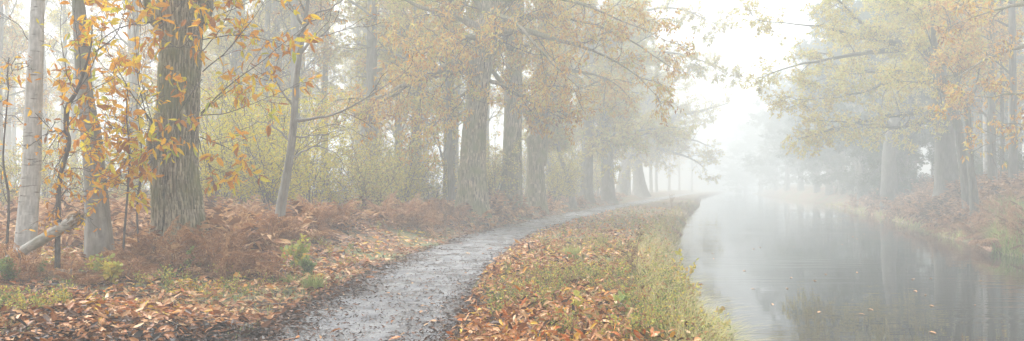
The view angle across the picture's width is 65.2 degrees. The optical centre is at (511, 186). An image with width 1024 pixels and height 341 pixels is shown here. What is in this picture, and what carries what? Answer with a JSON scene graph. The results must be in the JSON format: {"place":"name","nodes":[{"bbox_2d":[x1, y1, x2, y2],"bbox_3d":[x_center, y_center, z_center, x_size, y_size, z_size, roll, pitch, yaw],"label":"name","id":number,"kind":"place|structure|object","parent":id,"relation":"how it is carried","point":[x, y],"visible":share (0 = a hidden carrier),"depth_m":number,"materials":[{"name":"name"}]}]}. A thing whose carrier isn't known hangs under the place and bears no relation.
{"place":"outdoors","nodes":[
{"label":"outdoors","id":0,"kind":"place"},
{"bbox_2d":[0,182,1023,340],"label":"ground","id":1,"kind":"structure","parent":0,"point":[806,194],"depth_m":24.98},
{"bbox_2d":[3,0,29,192],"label":"misty tree","id":2,"kind":"object","parent":1,"relation":"on","point":[13,140],"visible":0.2,"depth_m":78.38,"materials":[{"name":"grey plant"}]},
{"bbox_2d":[3,0,29,195],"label":"misty tree","id":3,"kind":"object","parent":1,"relation":"on","point":[8,135],"visible":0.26,"depth_m":67.06,"materials":[{"name":"grey plant"}]},
{"bbox_2d":[0,52,40,255],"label":"sapling","id":4,"kind":"object","parent":1,"relation":"on","point":[5,101],"visible":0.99,"depth_m":12.59,"materials":[{"name":"brown plant"}]},
{"bbox_2d":[0,0,44,260],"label":"birch tree","id":5,"kind":"object","parent":1,"relation":"on","point":[28,202],"visible":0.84,"depth_m":12.90,"materials":[{"name":"grey plant"}]},
{"bbox_2d":[0,241,49,279],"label":"bracken plant","id":6,"kind":"object","parent":1,"relation":"on","point":[23,256],"visible":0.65,"depth_m":11.33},
{"bbox_2d":[0,141,52,205],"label":"hazel shrub","id":7,"kind":"object","parent":1,"relation":"on","point":[15,184],"visible":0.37,"depth_m":23.95,"materials":[{"name":"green plant"}]},
{"bbox_2d":[11,252,60,286],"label":"bracken plant","id":8,"kind":"object","parent":1,"relation":"on","point":[29,274],"visible":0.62,"depth_m":11.41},
{"bbox_2d":[0,0,75,196],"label":"misty tree","id":9,"kind":"object","parent":1,"relation":"on","point":[7,55],"visible":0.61,"depth_m":43.38,"materials":[{"name":"grey plant"}]},
{"bbox_2d":[4,0,72,195],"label":"misty birch","id":10,"kind":"object","parent":1,"relation":"on","point":[68,28],"visible":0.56,"depth_m":50.45,"materials":[{"name":"grey plant"}]},
{"bbox_2d":[2,210,85,260],"bbox_3d":[-7.319,0.886,12.249,1.963,1.074,0.201,0,0,17],"label":"fallen log","id":11,"kind":"object","parent":1,"relation":"on","point":[70,221],"visible":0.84,"depth_m":12.06,"materials":[{"name":"wood"}]},
{"bbox_2d":[6,104,82,201],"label":"hazel shrub","id":12,"kind":"object","parent":1,"relation":"on","point":[46,187],"visible":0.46,"depth_m":29.92,"materials":[{"name":"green plant"}]},
{"bbox_2d":[19,2,120,161],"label":"misty tree","id":13,"kind":"object","parent":1,"relation":"on","point":[55,112],"visible":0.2,"depth_m":85.59,"materials":[{"name":"grey plant"}]},
{"bbox_2d":[45,0,102,195],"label":"misty tree","id":14,"kind":"object","parent":1,"relation":"on","point":[63,64],"visible":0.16,"depth_m":57.45,"materials":[{"name":"grey plant"}]},
{"bbox_2d":[42,250,106,287],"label":"bracken plant","id":15,"kind":"object","parent":1,"relation":"on","point":[63,275],"visible":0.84,"depth_m":11.40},
{"bbox_2d":[48,0,116,192],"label":"misty tree","id":16,"kind":"object","parent":1,"relation":"on","point":[73,135],"visible":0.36,"depth_m":55.14,"materials":[{"name":"grey plant"}]},
{"bbox_2d":[15,0,150,268],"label":"young chestnut","id":17,"kind":"object","parent":1,"relation":"on","point":[61,172],"visible":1,"depth_m":11.99,"materials":[{"name":"orange plant"}]},
{"bbox_2d":[72,0,115,258],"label":"beech tree","id":18,"kind":"object","parent":1,"relation":"on","point":[95,242],"visible":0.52,"depth_m":14.07,"materials":[{"name":"grey plant"}]},
{"bbox_2d":[48,110,143,206],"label":"hazel shrub","id":19,"kind":"object","parent":1,"relation":"on","point":[80,174],"visible":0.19,"depth_m":26.79,"materials":[{"name":"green plant"}]},
{"bbox_2d":[100,260,123,284],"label":"bramble","id":20,"kind":"object","parent":1,"relation":"on","point":[110,268],"visible":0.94,"depth_m":11.28,"materials":[{"name":"green plant"}]},
{"bbox_2d":[75,109,155,200],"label":"hazel shrub","id":21,"kind":"object","parent":1,"relation":"on","point":[135,182],"visible":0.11,"depth_m":29.69,"materials":[{"name":"green plant"}]},
{"bbox_2d":[90,1,157,137],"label":"misty tree","id":22,"kind":"object","parent":1,"relation":"on","point":[129,32],"visible":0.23,"depth_m":51.35,"materials":[{"name":"grey plant"}]},
{"bbox_2d":[80,83,170,258],"bbox_3d":[-6.538,-0.134,13.530,1.402,3.264,0.673,0,0,-16],"label":"sapling","id":23,"kind":"object","parent":1,"relation":"on","point":[127,134],"visible":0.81,"depth_m":13.52,"materials":[{"name":"orange plant"}]},
{"bbox_2d":[94,74,162,244],"bbox_3d":[-6.563,-0.250,13.717,1.031,3.408,0.813,0,0,0],"label":"sapling","id":24,"kind":"object","parent":1,"relation":"on","point":[139,186],"visible":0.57,"depth_m":13.78,"materials":[{"name":"brown plant"}]},
{"bbox_2d":[102,233,183,272],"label":"bracken plant","id":25,"kind":"object","parent":1,"relation":"on","point":[138,235],"visible":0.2,"depth_m":13.24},
{"bbox_2d":[71,0,223,184],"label":"misty tree","id":26,"kind":"object","parent":1,"relation":"on","point":[147,61],"visible":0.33,"depth_m":38.34,"materials":[{"name":"grey plant"}]},
{"bbox_2d":[144,247,215,275],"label":"bracken plant","id":27,"kind":"object","parent":1,"relation":"on","point":[189,269],"visible":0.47,"depth_m":12.66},
{"bbox_2d":[51,0,323,243],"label":"chestnut tree","id":28,"kind":"object","parent":1,"relation":"on","point":[179,26],"visible":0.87,"depth_m":14.18,"materials":[{"name":"brown plant"}]},
{"bbox_2d":[134,67,265,192],"bbox_3d":[-11.276,-1.466,28.307,4.752,5.290,5.069,0,0,-8],"label":"hazel shrub","id":29,"kind":"object","parent":1,"relation":"on","point":[206,126],"visible":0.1,"depth_m":28.64,"materials":[{"name":"green plant"}]},
{"bbox_2d":[158,223,251,256],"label":"bracken plant","id":30,"kind":"object","parent":1,"relation":"on","point":[199,233],"visible":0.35,"depth_m":13.44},
{"bbox_2d":[131,82,305,203],"bbox_3d":[-9.207,-1.112,24.355,4.608,4.225,4.320,0,0,32],"label":"hazel shrub","id":31,"kind":"object","parent":1,"relation":"on","point":[204,172],"visible":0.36,"depth_m":23.72,"materials":[{"name":"green plant"}]},
{"bbox_2d":[190,249,259,280],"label":"bracken plant","id":32,"kind":"object","parent":1,"relation":"on","point":[225,261],"visible":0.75,"depth_m":12.45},
{"bbox_2d":[172,228,287,264],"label":"bracken plant","id":33,"kind":"object","parent":1,"relation":"on","point":[258,254],"visible":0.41,"depth_m":13.42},
{"bbox_2d":[201,0,262,197],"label":"misty tree","id":34,"kind":"object","parent":1,"relation":"on","point":[232,59],"visible":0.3,"depth_m":42.51,"materials":[{"name":"grey plant"}]},
{"bbox_2d":[177,229,288,281],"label":"bracken plant","id":35,"kind":"object","parent":1,"relation":"on","point":[257,265],"visible":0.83,"depth_m":12.82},
{"bbox_2d":[200,0,273,195],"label":"misty tree","id":36,"kind":"object","parent":1,"relation":"on","point":[207,49],"visible":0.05,"depth_m":51.61,"materials":[{"name":"grey plant"}]},
{"bbox_2d":[199,68,306,203],"bbox_3d":[-9.434,-1.279,26.487,4.752,4.939,5.069,0,0,41],"label":"hazel shrub","id":37,"kind":"object","parent":1,"relation":"on","point":[234,143],"visible":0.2,"depth_m":26.17,"materials":[{"name":"green plant"}]},
{"bbox_2d":[200,0,312,176],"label":"misty tree","id":38,"kind":"object","parent":1,"relation":"on","point":[212,45],"visible":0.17,"depth_m":46.80,"materials":[{"name":"grey plant"}]},
{"bbox_2d":[0,208,520,311],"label":"ground ivy","id":39,"kind":"object","parent":1,"relation":"on","point":[21,303],"visible":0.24,"depth_m":11.10,"materials":[{"name":"green plant"}]},
{"bbox_2d":[199,78,327,197],"bbox_3d":[-11.311,-2.092,37.628,5.991,6.100,5.616,0,0,25],"label":"hazel shrub","id":40,"kind":"object","parent":1,"relation":"on","point":[310,109],"visible":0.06,"depth_m":37.84,"materials":[{"name":"green plant"}]},
{"bbox_2d":[239,0,299,199],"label":"misty tree","id":41,"kind":"object","parent":1,"relation":"on","point":[294,22],"visible":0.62,"depth_m":37.11,"materials":[{"name":"grey plant"}]},
{"bbox_2d":[200,86,343,210],"bbox_3d":[-7.098,-1.073,24.633,4.320,4.234,4.608,0,0,1],"label":"hazel shrub","id":42,"kind":"object","parent":1,"relation":"on","point":[268,185],"visible":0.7,"depth_m":23.87,"materials":[{"name":"green plant"}]},
{"bbox_2d":[226,0,319,201],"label":"misty tree","id":43,"kind":"object","parent":1,"relation":"on","point":[268,14],"visible":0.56,"depth_m":38.88,"materials":[{"name":"grey plant"}]},
{"bbox_2d":[203,0,345,197],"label":"misty tree","id":44,"kind":"object","parent":1,"relation":"on","point":[237,45],"visible":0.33,"depth_m":44.92,"materials":[{"name":"grey plant"}]},
{"bbox_2d":[217,0,337,126],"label":"misty tree","id":45,"kind":"object","parent":1,"relation":"on","point":[319,6],"visible":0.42,"depth_m":41.36,"materials":[{"name":"grey plant"}]},
{"bbox_2d":[259,213,299,239],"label":"bracken plant","id":46,"kind":"object","parent":1,"relation":"on","point":[274,229],"visible":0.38,"depth_m":16.31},
{"bbox_2d":[234,85,355,200],"bbox_3d":[-9.470,-1.771,34.730,5.184,5.752,5.530,0,0,-18],"label":"hazel shrub","id":47,"kind":"object","parent":1,"relation":"on","point":[284,107],"visible":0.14,"depth_m":33.78,"materials":[{"name":"green plant"}]},
{"bbox_2d":[280,234,310,267],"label":"bramble","id":48,"kind":"object","parent":1,"relation":"on","point":[300,251],"visible":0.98,"depth_m":14.21,"materials":[{"name":"green plant"}]},
{"bbox_2d":[249,0,350,192],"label":"misty tree","id":49,"kind":"object","parent":1,"relation":"on","point":[338,62],"visible":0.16,"depth_m":58.48,"materials":[{"name":"grey plant"}]},
{"bbox_2d":[255,90,364,207],"bbox_3d":[-6.459,-1.036,27.485,4.104,4.601,4.378,0,0,35],"label":"hazel shrub","id":50,"kind":"object","parent":1,"relation":"on","point":[320,169],"visible":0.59,"depth_m":27.18,"materials":[{"name":"green plant"}]},
{"bbox_2d":[0,187,627,260],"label":"bracken","id":51,"kind":"object","parent":1,"relation":"on","point":[219,211],"visible":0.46,"depth_m":18.84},
{"bbox_2d":[284,1,356,201],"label":"misty tree","id":52,"kind":"object","parent":1,"relation":"on","point":[324,77],"visible":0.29,"depth_m":46.97,"materials":[{"name":"grey plant"}]},
{"bbox_2d":[228,0,423,238],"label":"slender tree","id":53,"kind":"object","parent":1,"relation":"on","point":[280,209],"visible":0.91,"depth_m":16.94,"materials":[{"name":"grey plant"}]},
{"bbox_2d":[284,98,395,206],"bbox_3d":[-6.110,-0.849,28.639,3.968,4.828,3.583,0,0,4],"label":"hazel shrub","id":54,"kind":"object","parent":1,"relation":"on","point":[353,164],"visible":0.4,"depth_m":28.75,"materials":[{"name":"green plant"}]},
{"bbox_2d":[323,200,362,226],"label":"bracken plant","id":55,"kind":"object","parent":1,"relation":"on","point":[343,210],"visible":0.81,"depth_m":20.77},
{"bbox_2d":[308,0,386,192],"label":"misty tree","id":56,"kind":"object","parent":1,"relation":"on","point":[356,56],"visible":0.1,"depth_m":68.64,"materials":[{"name":"grey plant"}]},
{"bbox_2d":[328,1,386,189],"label":"misty tree","id":57,"kind":"object","parent":1,"relation":"on","point":[365,36],"visible":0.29,"depth_m":59.62,"materials":[{"name":"grey plant"}]},
{"bbox_2d":[310,122,405,213],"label":"hazel shrub","id":58,"kind":"object","parent":1,"relation":"on","point":[373,188],"visible":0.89,"depth_m":26.76,"materials":[{"name":"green plant"}]},
{"bbox_2d":[346,0,432,186],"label":"misty tree","id":59,"kind":"object","parent":1,"relation":"on","point":[398,126],"visible":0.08,"depth_m":45.74,"materials":[{"name":"grey plant"}]},
{"bbox_2d":[0,200,783,340],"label":"grass","id":60,"kind":"structure","parent":1,"relation":"on","point":[671,304],"depth_m":10.87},
{"bbox_2d":[322,0,474,200],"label":"misty tree","id":61,"kind":"object","parent":1,"relation":"on","point":[371,72],"visible":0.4,"depth_m":39.23,"materials":[{"name":"grey plant"}]},
{"bbox_2d":[360,133,442,202],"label":"hazel shrub","id":62,"kind":"object","parent":1,"relation":"on","point":[407,181],"visible":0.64,"depth_m":31.93,"materials":[{"name":"green plant"}]},
{"bbox_2d":[337,0,479,199],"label":"misty tree","id":63,"kind":"object","parent":1,"relation":"on","point":[348,48],"visible":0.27,"depth_m":38.41,"materials":[{"name":"grey plant"}]},
{"bbox_2d":[365,100,459,201],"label":"hazel shrub","id":64,"kind":"object","parent":1,"relation":"on","point":[417,162],"visible":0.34,"depth_m":33.98,"materials":[{"name":"green plant"}]},
{"bbox_2d":[360,0,465,200],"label":"woodland tree","id":65,"kind":"object","parent":1,"relation":"on","point":[403,60],"visible":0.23,"depth_m":39.50,"materials":[{"name":"grey plant"}]},
{"bbox_2d":[389,134,459,203],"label":"hazel shrub","id":66,"kind":"object","parent":1,"relation":"on","point":[434,194],"visible":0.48,"depth_m":35.87,"materials":[{"name":"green plant"}]},
{"bbox_2d":[384,0,509,210],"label":"slim tree","id":67,"kind":"object","parent":1,"relation":"on","point":[451,189],"visible":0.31,"depth_m":33.88,"materials":[{"name":"grey plant"}]},
{"bbox_2d":[265,193,695,340],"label":"towpath","id":68,"kind":"structure","parent":1,"relation":"on","point":[469,245],"depth_m":12.22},
{"bbox_2d":[227,215,585,340],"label":"leaf debris","id":69,"kind":"object","parent":68,"relation":"on","point":[275,332],"visible":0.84,"depth_m":10.53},
{"bbox_2d":[455,109,525,198],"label":"hazel shrub","id":70,"kind":"object","parent":1,"relation":"on","point":[490,174],"visible":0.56,"depth_m":41.41,"materials":[{"name":"green plant"}]},
{"bbox_2d":[301,0,700,224],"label":"old chestnut","id":71,"kind":"object","parent":1,"relation":"on","point":[491,25],"visible":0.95,"depth_m":30.73,"materials":[{"name":"beige plant"}]},
{"bbox_2d":[0,197,1022,340],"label":"fallen leaves","id":72,"kind":"object","parent":1,"relation":"on","point":[522,329],"depth_m":9.66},
{"bbox_2d":[454,0,578,208],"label":"old chestnut","id":73,"kind":"object","parent":1,"relation":"on","point":[513,128],"visible":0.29,"depth_m":41.58,"materials":[{"name":"brown plant"}]},
{"bbox_2d":[522,68,576,209],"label":"leaning tree","id":74,"kind":"object","parent":1,"relation":"on","point":[557,141],"visible":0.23,"depth_m":55.76,"materials":[{"name":"grey plant"}]},
{"bbox_2d":[544,146,587,200],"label":"hazel shrub","id":75,"kind":"object","parent":1,"relation":"on","point":[554,186],"visible":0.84,"depth_m":53.35,"materials":[{"name":"green plant"}]},
{"bbox_2d":[545,131,587,200],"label":"hazel shrub","id":76,"kind":"object","parent":1,"relation":"on","point":[576,167],"visible":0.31,"depth_m":61.39,"materials":[{"name":"green plant"}]},
{"bbox_2d":[488,0,648,213],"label":"old chestnut","id":77,"kind":"object","parent":1,"relation":"on","point":[536,163],"visible":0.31,"depth_m":45.44,"materials":[{"name":"brown plant"}]},
{"bbox_2d":[482,199,749,340],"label":"bank weeds","id":78,"kind":"object","parent":1,"relation":"on","point":[650,319],"visible":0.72,"depth_m":11.35,"materials":[{"name":"green plant"}]},
{"bbox_2d":[561,0,699,203],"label":"woodland tree","id":79,"kind":"object","parent":1,"relation":"on","point":[608,193],"visible":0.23,"depth_m":75.55,"materials":[{"name":"grey plant"}]},
{"bbox_2d":[536,0,744,202],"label":"woodland tree","id":80,"kind":"object","parent":1,"relation":"on","point":[591,141],"visible":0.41,"depth_m":65.11,"materials":[{"name":"grey plant"}]},
{"bbox_2d":[614,42,690,195],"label":"oak","id":81,"kind":"object","parent":1,"relation":"on","point":[629,160],"visible":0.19,"depth_m":103.43,"materials":[{"name":"grey plant"}]},
{"bbox_2d":[574,48,733,197],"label":"oak","id":82,"kind":"object","parent":1,"relation":"on","point":[640,188],"visible":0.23,"depth_m":109.44,"materials":[{"name":"grey plant"}]},
{"bbox_2d":[711,133,763,192],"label":"evergreen tree","id":83,"kind":"object","parent":1,"relation":"on","point":[725,141],"visible":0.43,"depth_m":264.73,"materials":[{"name":"grey plant"}]},
{"bbox_2d":[719,128,762,193],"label":"evergreen tree","id":84,"kind":"object","parent":1,"relation":"on","point":[740,176],"visible":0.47,"depth_m":234.32,"materials":[{"name":"grey plant"}]},
{"bbox_2d":[727,119,784,193],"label":"evergreen tree","id":85,"kind":"object","parent":1,"relation":"on","point":[753,140],"visible":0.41,"depth_m":204.97,"materials":[{"name":"grey plant"}]},
{"bbox_2d":[741,106,790,190],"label":"evergreen tree","id":86,"kind":"object","parent":1,"relation":"on","point":[773,170],"visible":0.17,"depth_m":178.47,"materials":[{"name":"grey plant"}]},
{"bbox_2d":[741,83,809,190],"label":"evergreen tree","id":87,"kind":"object","parent":1,"relation":"on","point":[766,116],"visible":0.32,"depth_m":155.48,"materials":[{"name":"grey plant"}]},
{"bbox_2d":[758,78,825,190],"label":"evergreen tree","id":88,"kind":"object","parent":1,"relation":"on","point":[776,123],"visible":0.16,"depth_m":135.00,"materials":[{"name":"grey plant"}]},
{"bbox_2d":[770,64,847,192],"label":"evergreen tree","id":89,"kind":"object","parent":1,"relation":"on","point":[816,189],"visible":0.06,"depth_m":118.01,"materials":[{"name":"grey plant"}]},
{"bbox_2d":[776,34,855,194],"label":"evergreen tree","id":90,"kind":"object","parent":1,"relation":"on","point":[810,165],"visible":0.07,"depth_m":104.94,"materials":[{"name":"grey plant"}]},
{"bbox_2d":[788,40,854,193],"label":"evergreen tree","id":91,"kind":"object","parent":1,"relation":"on","point":[834,156],"visible":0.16,"depth_m":92.88,"materials":[{"name":"grey plant"}]},
{"bbox_2d":[806,13,888,192],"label":"evergreen tree","id":92,"kind":"object","parent":1,"relation":"on","point":[856,160],"visible":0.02,"depth_m":83.81,"materials":[{"name":"grey plant"}]},
{"bbox_2d":[789,0,927,199],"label":"evergreen tree","id":93,"kind":"object","parent":1,"relation":"on","point":[859,108],"visible":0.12,"depth_m":74.92,"materials":[{"name":"grey plant"}]},
{"bbox_2d":[731,0,1005,196],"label":"spreading oak","id":94,"kind":"object","parent":1,"relation":"on","point":[945,155],"visible":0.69,"depth_m":43.30,"materials":[{"name":"green plant"}]},
{"bbox_2d":[825,0,933,192],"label":"evergreen tree","id":95,"kind":"object","parent":1,"relation":"on","point":[865,15],"visible":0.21,"depth_m":66.27,"materials":[{"name":"grey plant"}]},
{"bbox_2d":[856,54,931,212],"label":"gnarled tree","id":96,"kind":"object","parent":1,"relation":"on","point":[889,184],"visible":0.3,"depth_m":57.55,"materials":[{"name":"grey plant"}]},
{"bbox_2d":[866,65,956,193],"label":"evergreen tree","id":97,"kind":"object","parent":1,"relation":"on","point":[904,170],"visible":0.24,"depth_m":59.11,"materials":[{"name":"grey plant"}]},
{"bbox_2d":[827,194,1023,258],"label":"reed grass","id":98,"kind":"structure","parent":1,"relation":"on","point":[1003,248],"depth_m":27.50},
{"bbox_2d":[872,0,989,208],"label":"leaning tree","id":99,"kind":"object","parent":1,"relation":"on","point":[918,43],"visible":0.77,"depth_m":35.85,"materials":[{"name":"grey plant"}]},
{"bbox_2d":[842,168,1023,230],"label":"bracken","id":100,"kind":"object","parent":1,"relation":"on","point":[919,201],"visible":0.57,"depth_m":42.55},
{"bbox_2d":[918,0,996,221],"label":"forked tree","id":101,"kind":"object","parent":1,"relation":"on","point":[960,51],"visible":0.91,"depth_m":33.58,"materials":[{"name":"grey plant"}]},
{"bbox_2d":[919,180,1023,253],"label":"bracken","id":102,"kind":"object","parent":1,"relation":"on","point":[975,234],"visible":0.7,"depth_m":29.34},
{"bbox_2d":[927,0,1023,168],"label":"rusty chestnut","id":103,"kind":"object","parent":1,"relation":"on","point":[995,84],"visible":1,"depth_m":26.03,"materials":[{"name":"orange plant"}]},
{"bbox_2d":[931,0,1023,167],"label":"evergreen tree","id":104,"kind":"object","parent":1,"relation":"on","point":[1021,57],"visible":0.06,"depth_m":61.82,"materials":[{"name":"grey plant"}]},
{"bbox_2d":[943,1,1023,165],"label":"misty tree","id":105,"kind":"object","parent":1,"relation":"on","point":[975,129],"visible":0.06,"depth_m":61.47,"materials":[{"name":"grey plant"}]},
{"bbox_2d":[945,0,1023,175],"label":"misty tree","id":106,"kind":"object","parent":1,"relation":"on","point":[986,94],"visible":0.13,"depth_m":44.84,"materials":[{"name":"grey plant"}]},
{"bbox_2d":[946,0,1023,179],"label":"woodland tree","id":107,"kind":"object","parent":1,"relation":"on","point":[1013,151],"visible":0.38,"depth_m":36.88,"materials":[{"name":"grey plant"}]},
{"bbox_2d":[963,0,1023,177],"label":"slim tree","id":108,"kind":"object","parent":1,"relation":"on","point":[1001,113],"visible":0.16,"depth_m":41.95,"materials":[{"name":"grey plant"}]},
{"bbox_2d":[965,0,1023,182],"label":"woodland tree","id":109,"kind":"object","parent":1,"relation":"on","point":[991,169],"visible":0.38,"depth_m":39.86,"materials":[{"name":"grey plant"}]},
{"bbox_2d":[3,0,1023,191],"label":"sky","id":110,"kind":"structure","parent":0,"point":[739,46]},
{"bbox_2d":[673,192,1023,340],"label":"canal water","id":111,"kind":"structure","parent":0,"point":[771,246],"depth_m":18.25,"materials":[{"name":"grey liquid"}]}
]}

